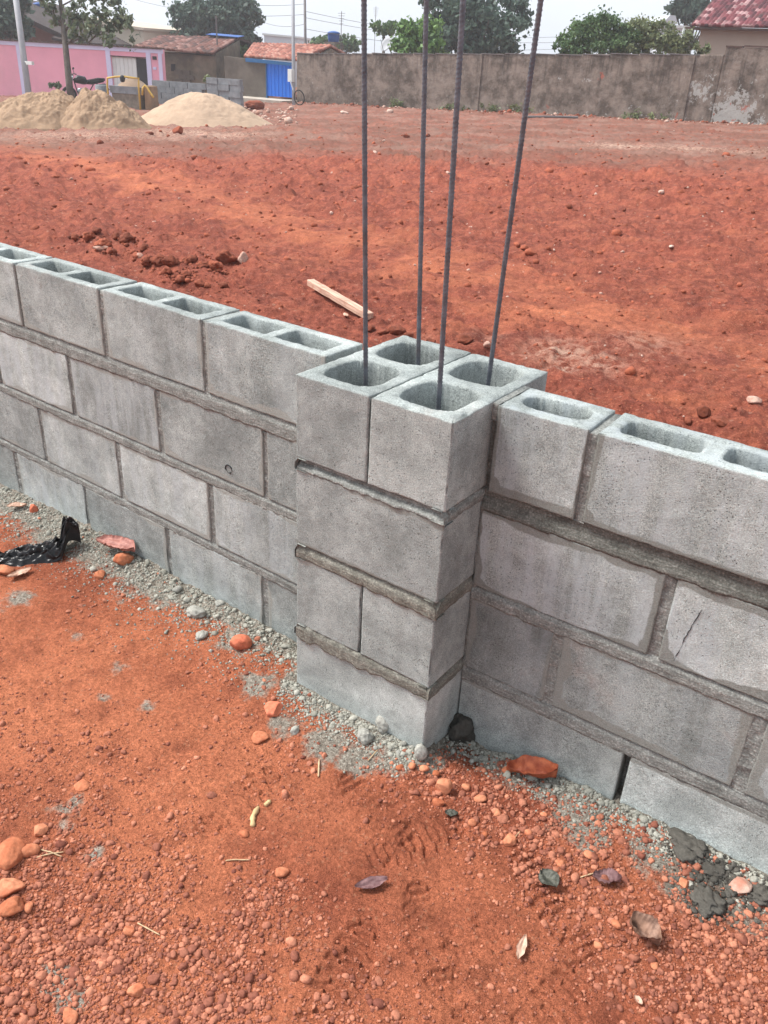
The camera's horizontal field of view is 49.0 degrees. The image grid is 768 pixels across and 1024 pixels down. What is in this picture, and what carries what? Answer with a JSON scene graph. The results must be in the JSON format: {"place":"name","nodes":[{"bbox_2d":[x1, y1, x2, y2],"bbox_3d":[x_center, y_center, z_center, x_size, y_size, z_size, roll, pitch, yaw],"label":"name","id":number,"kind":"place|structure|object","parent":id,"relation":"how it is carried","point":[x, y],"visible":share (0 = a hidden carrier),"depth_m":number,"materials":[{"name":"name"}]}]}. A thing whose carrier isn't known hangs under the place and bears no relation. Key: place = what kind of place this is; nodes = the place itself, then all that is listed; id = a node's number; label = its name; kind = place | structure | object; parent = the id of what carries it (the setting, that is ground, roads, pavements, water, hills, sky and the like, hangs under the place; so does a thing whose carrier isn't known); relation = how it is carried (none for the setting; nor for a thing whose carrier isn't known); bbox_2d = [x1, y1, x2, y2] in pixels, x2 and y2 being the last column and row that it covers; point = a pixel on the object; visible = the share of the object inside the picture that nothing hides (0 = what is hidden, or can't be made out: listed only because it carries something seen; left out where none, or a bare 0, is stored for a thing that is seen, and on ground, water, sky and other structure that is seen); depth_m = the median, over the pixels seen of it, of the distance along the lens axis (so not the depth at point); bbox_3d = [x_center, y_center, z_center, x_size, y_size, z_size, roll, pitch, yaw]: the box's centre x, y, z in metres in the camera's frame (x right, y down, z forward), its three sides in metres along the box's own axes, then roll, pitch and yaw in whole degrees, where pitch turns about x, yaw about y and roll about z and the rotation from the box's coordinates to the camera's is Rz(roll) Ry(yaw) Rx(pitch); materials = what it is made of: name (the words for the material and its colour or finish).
{"place":"outdoors","nodes":[
{"label":"outdoors","id":0,"kind":"place"},
{"bbox_2d":[228,79,242,85],"bbox_3d":[-5.101,-14.774,28.986,0.455,0.190,0.190,16,31,22],"label":"concrete block","id":1,"kind":"object","parent":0,"point":[237,82],"depth_m":28.91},
{"bbox_2d":[230,85,243,91],"bbox_3d":[-5.080,-14.604,29.079,0.455,0.190,0.190,16,31,22],"label":"concrete block","id":2,"kind":"object","parent":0,"point":[233,88],"depth_m":29.00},
{"bbox_2d":[243,96,297,102],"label":"pavement","id":3,"kind":"structure","parent":0,"point":[267,100],"depth_m":36.44,"materials":[{"name":"concrete"}]},
{"bbox_2d":[0,87,767,1023],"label":"ground","id":4,"kind":"structure","parent":0,"point":[660,155],"depth_m":2.56,"materials":[{"name":"red soil"}]},
{"bbox_2d":[0,565,14,574],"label":"stone","id":5,"kind":"object","parent":4,"relation":"on","point":[5,569],"visible":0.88,"depth_m":2.54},
{"bbox_2d":[0,896,23,916],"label":"stone","id":6,"kind":"object","parent":4,"relation":"on","point":[13,905],"visible":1,"depth_m":1.56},
{"bbox_2d":[0,878,24,898],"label":"stone","id":7,"kind":"object","parent":4,"relation":"on","point":[9,886],"visible":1,"depth_m":1.60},
{"bbox_2d":[0,836,25,870],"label":"stone","id":8,"kind":"object","parent":4,"relation":"on","point":[11,855],"visible":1,"depth_m":1.67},
{"bbox_2d":[0,0,35,40],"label":"tree","id":9,"kind":"object","parent":4,"relation":"on","point":[8,28],"visible":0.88,"depth_m":41.80,"materials":[{"name":"green plant"}]},
{"bbox_2d":[7,567,31,577],"bbox_3d":[-1.097,0.183,2.537,0.034,0.017,0.076,21,33,30],"label":"dry leaf","id":10,"kind":"object","parent":4,"relation":"on","point":[16,573],"visible":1,"depth_m":2.54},
{"bbox_2d":[13,0,33,92],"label":"utility pole","id":11,"kind":"object","parent":4,"relation":"on","point":[25,63],"visible":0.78,"depth_m":30.91,"materials":[{"name":"concrete"}]},
{"bbox_2d":[22,843,39,857],"bbox_3d":[-0.712,0.678,1.688,0.046,0.024,0.026,-2,29,-10],"label":"stone","id":12,"kind":"object","parent":4,"relation":"on","point":[30,849],"visible":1,"depth_m":1.68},
{"bbox_2d":[0,89,74,130],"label":"sand heap","id":13,"kind":"object","parent":4,"relation":"on","point":[43,111],"visible":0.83,"depth_m":20.01,"materials":[{"name":"sand"}]},
{"bbox_2d":[0,516,80,566],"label":"plastic bag","id":14,"kind":"object","parent":4,"relation":"on","point":[50,551],"visible":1,"depth_m":2.61,"materials":[{"name":"black"}]},
{"bbox_2d":[34,823,48,836],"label":"stone","id":15,"kind":"object","parent":4,"relation":"on","point":[41,829],"visible":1,"depth_m":1.73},
{"bbox_2d":[8,1,131,45],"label":"house","id":16,"kind":"structure","parent":4,"relation":"on","point":[45,32],"depth_m":45.18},
{"bbox_2d":[74,778,89,791],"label":"stone","id":17,"kind":"object","parent":4,"relation":"on","point":[83,784],"visible":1,"depth_m":1.84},
{"bbox_2d":[0,39,165,95],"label":"boundary wall","id":18,"kind":"structure","parent":4,"relation":"on","point":[146,65],"depth_m":38.15,"materials":[{"name":"pink paint"}]},
{"bbox_2d":[136,58,147,84],"bbox_3d":[-10.797,-19.387,37.895,0.568,1.796,0.030,9,29,11],"label":"door","id":19,"kind":"structure","parent":18,"relation":"in","point":[141,62],"depth_m":37.69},
{"bbox_2d":[62,67,109,97],"bbox_3d":[-11.734,-16.689,32.971,0.658,1.260,1.867,26,36,35],"label":"motorcycle","id":20,"kind":"object","parent":4,"relation":"on","point":[79,79],"visible":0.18,"depth_m":32.80,"materials":[{"name":"black metal"}]},
{"bbox_2d":[32,0,140,96],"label":"tree","id":21,"kind":"object","parent":4,"relation":"on","point":[117,21],"visible":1,"depth_m":28.77,"materials":[{"name":"green plant"}]},
{"bbox_2d":[82,231,95,242],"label":"soil clod","id":22,"kind":"object","parent":4,"relation":"on","point":[88,236],"visible":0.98,"depth_m":7.11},
{"bbox_2d":[93,238,111,246],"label":"soil clod","id":23,"kind":"object","parent":4,"relation":"on","point":[103,242],"visible":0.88,"depth_m":6.95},
{"bbox_2d":[61,87,151,129],"bbox_3d":[-6.918,-9.638,20.505,2.563,1.220,2.312,21,33,30],"label":"sand heap","id":24,"kind":"object","parent":4,"relation":"on","point":[93,109],"visible":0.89,"depth_m":20.02,"materials":[{"name":"sand"}]},
{"bbox_2d":[95,534,134,551],"bbox_3d":[-0.836,0.096,2.628,0.146,0.031,0.067,21,33,30],"label":"fragment","id":25,"kind":"object","parent":4,"relation":"on","point":[120,542],"visible":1,"depth_m":2.63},
{"bbox_2d":[113,553,133,565],"bbox_3d":[-0.804,0.147,2.604,0.064,0.041,0.034,-13,32,-27],"label":"stone","id":26,"kind":"object","parent":4,"relation":"on","point":[122,559],"visible":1,"depth_m":2.59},
{"bbox_2d":[106,75,140,109],"bbox_3d":[-8.938,-14.355,28.866,1.310,1.083,0.175,12,30,16],"label":"pipe frame","id":27,"kind":"object","parent":4,"relation":"on","point":[122,78],"visible":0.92,"depth_m":28.69,"materials":[{"name":"yellow paint"}]},
{"bbox_2d":[109,85,144,109],"bbox_3d":[-8.739,-14.374,29.494,1.245,0.934,1.000,11,29,15],"label":"mixing trough","id":28,"kind":"object","parent":4,"relation":"on","point":[128,96],"visible":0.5,"depth_m":29.02,"materials":[{"name":"concrete"}]},
{"bbox_2d":[118,78,145,86],"bbox_3d":[-8.710,-14.911,29.203,1.073,0.283,0.914,21,33,30],"label":"sand pile","id":29,"kind":"object","parent":28,"relation":"in","point":[128,82],"visible":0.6,"depth_m":28.98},
{"bbox_2d":[118,232,135,243],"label":"soil clod","id":30,"kind":"object","parent":4,"relation":"on","point":[126,237],"visible":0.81,"depth_m":7.11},
{"bbox_2d":[123,926,134,936],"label":"stone","id":31,"kind":"object","parent":4,"relation":"on","point":[128,931],"visible":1,"depth_m":1.54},
{"bbox_2d":[127,983,144,997],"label":"stone","id":32,"kind":"object","parent":4,"relation":"on","point":[136,990],"visible":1,"depth_m":1.45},
{"bbox_2d":[91,18,195,52],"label":"building","id":33,"kind":"structure","parent":4,"relation":"on","point":[147,31],"depth_m":50.69,"materials":[{"name":"paint"}]},
{"bbox_2d":[144,85,158,109],"bbox_3d":[-8.026,-14.207,29.142,0.250,0.959,0.500,11,29,15],"label":"timber form","id":34,"kind":"object","parent":4,"relation":"on","point":[151,103],"visible":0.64,"depth_m":28.99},
{"bbox_2d":[150,254,165,266],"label":"soil clod","id":35,"kind":"object","parent":4,"relation":"on","point":[156,259],"visible":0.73,"depth_m":6.38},
{"bbox_2d":[63,232,260,297],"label":"clod crumbs","id":36,"kind":"object","parent":4,"relation":"on","point":[188,278],"visible":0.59,"depth_m":6.30,"materials":[{"name":"soil"}]},
{"bbox_2d":[140,255,153,265],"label":"soil clod","id":37,"kind":"object","parent":36,"relation":"on","point":[145,260],"visible":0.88,"depth_m":6.42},
{"bbox_2d":[161,254,180,266],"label":"soil clod","id":38,"kind":"object","parent":4,"relation":"on","point":[170,260],"visible":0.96,"depth_m":6.29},
{"bbox_2d":[0,242,362,642],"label":"concrete block wall","id":39,"kind":"structure","parent":4,"relation":"on","point":[156,424],"depth_m":2.35,"materials":[{"name":"concrete"}]},
{"bbox_2d":[186,605,206,617],"bbox_3d":[-0.535,0.286,2.398,0.057,0.035,0.045,21,33,30],"label":"mortar lump","id":40,"kind":"object","parent":4,"relation":"on","point":[194,611],"visible":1,"depth_m":2.38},
{"bbox_2d":[134,35,262,92],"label":"house","id":41,"kind":"structure","parent":4,"relation":"on","point":[198,59],"depth_m":41.11,"materials":[{"name":"concrete"}]},
{"bbox_2d":[195,630,207,639],"bbox_3d":[-0.500,0.338,2.318,0.028,0.021,0.043,12,30,17],"label":"mortar lump","id":42,"kind":"object","parent":4,"relation":"on","point":[201,634],"visible":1,"depth_m":2.31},
{"bbox_2d":[141,92,272,127],"bbox_3d":[-4.813,-10.505,22.360,3.925,1.144,3.611,21,33,30],"label":"sand heap","id":43,"kind":"object","parent":4,"relation":"on","point":[194,109],"visible":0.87,"depth_m":21.61,"materials":[{"name":"sand"}]},
{"bbox_2d":[162,0,266,42],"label":"tree","id":44,"kind":"object","parent":4,"relation":"on","point":[197,17],"visible":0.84,"depth_m":51.23,"materials":[{"name":"green plant"}]},
{"bbox_2d":[208,260,223,270],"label":"soil clod","id":45,"kind":"object","parent":4,"relation":"on","point":[214,265],"visible":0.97,"depth_m":6.31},
{"bbox_2d":[216,249,237,264],"bbox_3d":[-1.230,-2.000,6.608,0.182,0.120,0.117,5,28,3],"label":"soil clod","id":46,"kind":"object","parent":4,"relation":"on","point":[224,256],"visible":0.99,"depth_m":6.57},
{"bbox_2d":[229,634,251,650],"bbox_3d":[-0.387,0.355,2.276,0.058,0.050,0.055,21,33,30],"label":"brick fragment","id":47,"kind":"object","parent":4,"relation":"on","point":[238,642],"visible":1,"depth_m":2.26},
{"bbox_2d":[245,100,264,109],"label":"soil clod","id":48,"kind":"object","parent":4,"relation":"on","point":[255,104],"visible":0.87,"depth_m":29.97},
{"bbox_2d":[250,806,259,826],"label":"twig","id":49,"kind":"object","parent":4,"relation":"on","point":[253,815],"visible":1,"depth_m":1.77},
{"bbox_2d":[251,731,268,744],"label":"stone","id":50,"kind":"object","parent":4,"relation":"on","point":[258,737],"visible":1,"depth_m":1.97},
{"bbox_2d":[244,106,298,125],"bbox_3d":[-3.687,-12.457,26.390,2.010,0.409,10.246,0,29,-6],"label":"rubble","id":51,"kind":"object","parent":4,"relation":"on","point":[287,120],"visible":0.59,"depth_m":27.51,"materials":[{"name":"stone"}]},
{"bbox_2d":[264,701,282,716],"bbox_3d":[-0.272,0.482,2.060,0.045,0.027,0.050,21,33,30],"label":"brick fragment","id":52,"kind":"object","parent":4,"relation":"on","point":[272,708],"visible":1,"depth_m":2.05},
{"bbox_2d":[275,867,289,876],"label":"stone","id":53,"kind":"object","parent":4,"relation":"on","point":[282,871],"visible":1,"depth_m":1.65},
{"bbox_2d":[224,42,344,97],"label":"house","id":54,"kind":"structure","parent":4,"relation":"on","point":[259,76],"depth_m":37.44,"materials":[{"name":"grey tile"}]},
{"bbox_2d":[262,33,310,86],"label":"building","id":55,"kind":"structure","parent":4,"relation":"on","point":[272,38],"depth_m":66.14,"materials":[{"name":"white paint"}]},
{"bbox_2d":[288,0,295,104],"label":"utility pole","id":56,"kind":"object","parent":4,"relation":"on","point":[291,76],"visible":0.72,"depth_m":34.44,"materials":[{"name":"concrete"}]},
{"bbox_2d":[304,0,306,43],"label":"utility pole","id":57,"kind":"object","parent":4,"relation":"on","point":[305,35],"visible":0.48,"depth_m":49.93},
{"bbox_2d":[324,42,343,51],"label":"tank stand","id":58,"kind":"object","parent":4,"relation":"on","point":[340,44],"visible":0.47,"depth_m":51.91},
{"bbox_2d":[327,31,339,41],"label":"water tank","id":59,"kind":"object","parent":58,"relation":"on","point":[333,37],"visible":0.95,"depth_m":51.62,"materials":[{"name":"blue plastic"}]},
{"bbox_2d":[308,33,361,52],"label":"tree","id":60,"kind":"object","parent":4,"relation":"on","point":[351,44],"visible":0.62,"depth_m":59.60,"materials":[{"name":"green plant"}]},
{"bbox_2d":[307,279,373,319],"bbox_3d":[-0.299,-1.397,5.508,0.056,0.044,0.905,-12,32,-26],"label":"wooden batten","id":61,"kind":"object","parent":4,"relation":"on","point":[340,299],"visible":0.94,"depth_m":5.47,"materials":[{"name":"brown wood"}]},
{"bbox_2d":[357,728,373,745],"bbox_3d":[-0.044,0.528,1.982,0.037,0.038,0.038,21,33,30],"label":"mortar lump","id":62,"kind":"object","parent":4,"relation":"on","point":[365,736],"visible":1,"depth_m":1.97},
{"bbox_2d":[354,876,387,888],"bbox_3d":[-0.025,0.723,1.643,0.066,0.014,0.026,-9,31,-21],"label":"dry leaf","id":63,"kind":"object","parent":4,"relation":"on","point":[370,882],"visible":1,"depth_m":1.65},
{"bbox_2d":[375,715,388,733],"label":"stone","id":64,"kind":"object","parent":4,"relation":"on","point":[382,724],"visible":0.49,"depth_m":1.98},
{"bbox_2d":[0,490,765,924],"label":"mortar grit","id":65,"kind":"object","parent":4,"relation":"on","point":[540,780],"visible":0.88,"depth_m":2.10,"materials":[{"name":"gravel"}]},
{"bbox_2d":[368,19,397,52],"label":"tree","id":66,"kind":"object","parent":4,"relation":"on","point":[388,27],"visible":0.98,"depth_m":43.71,"materials":[{"name":"green plant"}]},
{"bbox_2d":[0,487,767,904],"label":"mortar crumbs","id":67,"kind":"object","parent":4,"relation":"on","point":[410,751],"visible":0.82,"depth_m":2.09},
{"bbox_2d":[2,120,767,446],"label":"field rubble","id":68,"kind":"object","parent":4,"relation":"on","point":[630,370],"visible":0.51,"depth_m":8.14,"materials":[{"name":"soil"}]},
{"bbox_2d":[388,325,405,334],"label":"soil clod","id":69,"kind":"object","parent":4,"relation":"on","point":[397,330],"visible":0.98,"depth_m":4.87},
{"bbox_2d":[387,13,450,53],"bbox_3d":[1.486,-19.380,36.235,2.483,3.848,2.446,21,33,30],"label":"tree","id":70,"kind":"object","parent":4,"relation":"on","point":[409,39],"visible":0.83,"depth_m":35.73,"materials":[{"name":"green plant"}]},
{"bbox_2d":[294,335,547,747],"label":"concrete block pillar","id":71,"kind":"structure","parent":4,"relation":"on","point":[391,463],"depth_m":1.80,"materials":[{"name":"concrete"}]},
{"bbox_2d":[361,0,367,385],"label":"steel rebar","id":72,"kind":"object","parent":71,"relation":"in","point":[364,172],"visible":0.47,"depth_m":1.62,"materials":[{"name":"metal"}]},
{"bbox_2d":[416,0,428,364],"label":"steel rebar","id":73,"kind":"object","parent":71,"relation":"in","point":[422,152],"visible":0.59,"depth_m":1.74,"materials":[{"name":"metal"}]},
{"bbox_2d":[436,0,465,409],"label":"steel rebar","id":74,"kind":"object","parent":71,"relation":"in","point":[459,59],"visible":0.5,"depth_m":1.50,"materials":[{"name":"metal"}]},
{"bbox_2d":[486,0,543,385],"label":"steel rebar","id":75,"kind":"object","parent":71,"relation":"in","point":[536,30],"visible":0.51,"depth_m":1.61,"materials":[{"name":"metal"}]},
{"bbox_2d":[414,743,427,760],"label":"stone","id":76,"kind":"object","parent":4,"relation":"on","point":[421,752],"visible":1,"depth_m":1.92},
{"bbox_2d":[434,778,452,794],"bbox_3d":[0.132,0.609,1.864,0.039,0.042,0.027,10,29,13],"label":"stone","id":77,"kind":"object","parent":4,"relation":"on","point":[444,786],"visible":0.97,"depth_m":1.85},
{"bbox_2d":[449,713,475,742],"bbox_3d":[0.194,0.523,2.039,0.084,0.094,0.078,-1,29,-8],"label":"stone","id":78,"kind":"object","parent":4,"relation":"on","point":[461,726],"visible":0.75,"depth_m":2.01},
{"bbox_2d":[456,334,472,344],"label":"soil clod","id":79,"kind":"object","parent":4,"relation":"on","point":[463,339],"visible":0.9,"depth_m":4.75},
{"bbox_2d":[418,0,534,53],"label":"tree","id":80,"kind":"object","parent":4,"relation":"on","point":[483,18],"visible":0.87,"depth_m":39.44,"materials":[{"name":"green plant"}]},
{"bbox_2d":[503,833,516,845],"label":"stone","id":81,"kind":"object","parent":4,"relation":"on","point":[509,839],"visible":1,"depth_m":1.75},
{"bbox_2d":[296,52,724,121],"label":"boundary wall","id":82,"kind":"structure","parent":4,"relation":"on","point":[683,87],"depth_m":30.33,"materials":[{"name":"concrete"}]},
{"bbox_2d":[516,934,526,958],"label":"dry leaf","id":83,"kind":"object","parent":4,"relation":"on","point":[521,945],"visible":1,"depth_m":1.54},
{"bbox_2d":[288,102,767,124],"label":"wall foot rubble","id":84,"kind":"object","parent":4,"relation":"on","point":[508,111],"depth_m":30.29,"materials":[{"name":"soil"}]},
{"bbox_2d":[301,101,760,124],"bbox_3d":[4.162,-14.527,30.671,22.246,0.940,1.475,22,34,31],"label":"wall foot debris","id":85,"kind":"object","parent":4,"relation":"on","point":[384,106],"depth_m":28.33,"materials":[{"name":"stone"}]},
{"bbox_2d":[506,755,557,778],"bbox_3d":[0.334,0.579,1.905,0.112,0.047,0.061,4,28,2],"label":"stone","id":86,"kind":"object","parent":4,"relation":"on","point":[538,767],"visible":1,"depth_m":1.92,"materials":[{"name":"stone"}]},
{"bbox_2d":[538,868,559,887],"bbox_3d":[0.327,0.726,1.671,0.041,0.015,0.039,12,30,17],"label":"dry leaf","id":87,"kind":"object","parent":4,"relation":"on","point":[549,877],"visible":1,"depth_m":1.67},
{"bbox_2d":[527,116,577,117],"bbox_3d":[5.493,-12.892,27.516,1.685,0.129,0.066,2,28,-2],"label":"timber","id":88,"kind":"object","parent":4,"relation":"on","point":[553,116],"visible":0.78,"depth_m":27.49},
{"bbox_2d":[551,4,642,54],"bbox_3d":[7.757,-16.716,31.369,3.424,3.809,2.303,-4,29,-13],"label":"bush","id":89,"kind":"object","parent":4,"relation":"on","point":[596,33],"visible":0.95,"depth_m":30.68,"materials":[{"name":"green plant"}]},
{"bbox_2d":[458,386,767,873],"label":"concrete block wall","id":90,"kind":"structure","parent":4,"relation":"on","point":[617,633],"depth_m":1.67,"materials":[{"name":"concrete"}]},
{"bbox_2d":[619,108,670,119],"bbox_3d":[8.710,-13.255,28.199,1.705,0.499,0.713,21,33,30],"label":"weed","id":91,"kind":"object","parent":4,"relation":"on","point":[651,115],"visible":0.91,"depth_m":28.32,"materials":[{"name":"green plant"}]},
{"bbox_2d":[617,13,711,54],"bbox_3d":[10.172,-16.547,31.424,3.712,3.522,1.983,0,29,-6],"label":"bush","id":92,"kind":"object","parent":4,"relation":"on","point":[669,40],"visible":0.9,"depth_m":30.69,"materials":[{"name":"green plant"}]},
{"bbox_2d":[641,15,689,53],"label":"building","id":93,"kind":"structure","parent":4,"relation":"on","point":[673,18],"depth_m":46.88,"materials":[{"name":"white paint"}]},
{"bbox_2d":[663,0,711,52],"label":"tree","id":94,"kind":"object","parent":4,"relation":"on","point":[686,12],"visible":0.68,"depth_m":51.77,"materials":[{"name":"green plant"}]},
{"bbox_2d":[696,406,710,417],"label":"soil clod","id":95,"kind":"object","parent":4,"relation":"on","point":[703,411],"visible":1,"depth_m":3.81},
{"bbox_2d":[652,829,767,929],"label":"damp crumbs","id":96,"kind":"object","parent":4,"relation":"on","point":[728,892],"visible":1,"depth_m":1.68,"materials":[{"name":"gravel"}]},
{"bbox_2d":[667,827,710,864],"bbox_3d":[0.636,0.692,1.749,0.085,0.030,0.093,4,28,2],"label":"mortar lump","id":97,"kind":"object","parent":96,"relation":"on","point":[691,849],"visible":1,"depth_m":1.74,"materials":[{"name":"concrete"}]},
{"bbox_2d":[690,883,726,917],"bbox_3d":[0.632,0.755,1.646,0.068,0.020,0.074,-5,29,-14],"label":"mortar lump","id":98,"kind":"object","parent":96,"relation":"on","point":[708,900],"visible":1,"depth_m":1.64,"materials":[{"name":"concrete"}]},
{"bbox_2d":[702,861,727,878],"bbox_3d":[0.667,0.726,1.698,0.054,0.019,0.038,11,29,14],"label":"mortar lump","id":99,"kind":"object","parent":96,"relation":"on","point":[710,869],"visible":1,"depth_m":1.69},
{"bbox_2d":[750,883,767,906],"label":"mortar lump","id":100,"kind":"object","parent":96,"relation":"on","point":[759,892],"visible":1,"depth_m":1.65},
{"bbox_2d":[711,415,728,427],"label":"soil clod","id":101,"kind":"object","parent":4,"relation":"on","point":[721,421],"visible":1,"depth_m":3.73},
{"bbox_2d":[685,0,767,54],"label":"house","id":102,"kind":"structure","parent":4,"relation":"on","point":[720,25],"depth_m":32.99,"materials":[{"name":"paint"}]},
{"bbox_2d":[711,45,767,124],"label":"boundary wall","id":103,"kind":"structure","parent":4,"relation":"on","point":[742,94],"depth_m":26.34,"materials":[{"name":"concrete"}]},
{"bbox_2d":[746,396,761,403],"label":"stone","id":104,"kind":"object","parent":4,"relation":"on","point":[753,399],"visible":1,"depth_m":3.95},
{"bbox_2d":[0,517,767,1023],"bbox_3d":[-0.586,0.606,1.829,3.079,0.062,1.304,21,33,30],"label":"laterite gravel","id":105,"kind":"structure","parent":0,"point":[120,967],"depth_m":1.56,"materials":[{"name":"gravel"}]},
{"bbox_2d":[62,1007,77,1023],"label":"stone","id":106,"kind":"object","parent":105,"relation":"on","point":[70,1015],"visible":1,"depth_m":1.40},
{"bbox_2d":[593,868,621,883],"bbox_3d":[0.443,0.724,1.675,0.044,0.022,0.039,-12,32,-26],"label":"dry leaf","id":107,"kind":"object","parent":105,"relation":"on","point":[613,875],"visible":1,"depth_m":1.68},
{"bbox_2d":[629,911,661,946],"bbox_3d":[0.486,0.778,1.568,0.054,0.036,0.051,7,29,7],"label":"dry leaf","id":108,"kind":"object","parent":105,"relation":"on","point":[645,925],"visible":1,"depth_m":1.58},
{"bbox_2d":[729,876,752,892],"bbox_3d":[0.707,0.740,1.669,0.041,0.023,0.040,21,33,30],"label":"stone","id":109,"kind":"object","parent":105,"relation":"on","point":[740,884],"visible":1,"depth_m":1.66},
{"bbox_2d":[381,36,391,53],"bbox_3d":[0.046,-20.165,38.442,0.558,2.683,0.514,8,29,8],"label":"satellite dish","id":110,"kind":"object","parent":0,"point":[384,43],"visible":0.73,"depth_m":38.03,"materials":[{"name":"metal"}]},
{"bbox_2d":[33,0,767,59],"label":"sky","id":111,"kind":"structure","parent":0,"point":[557,15],"materials":[{"name":"white"}]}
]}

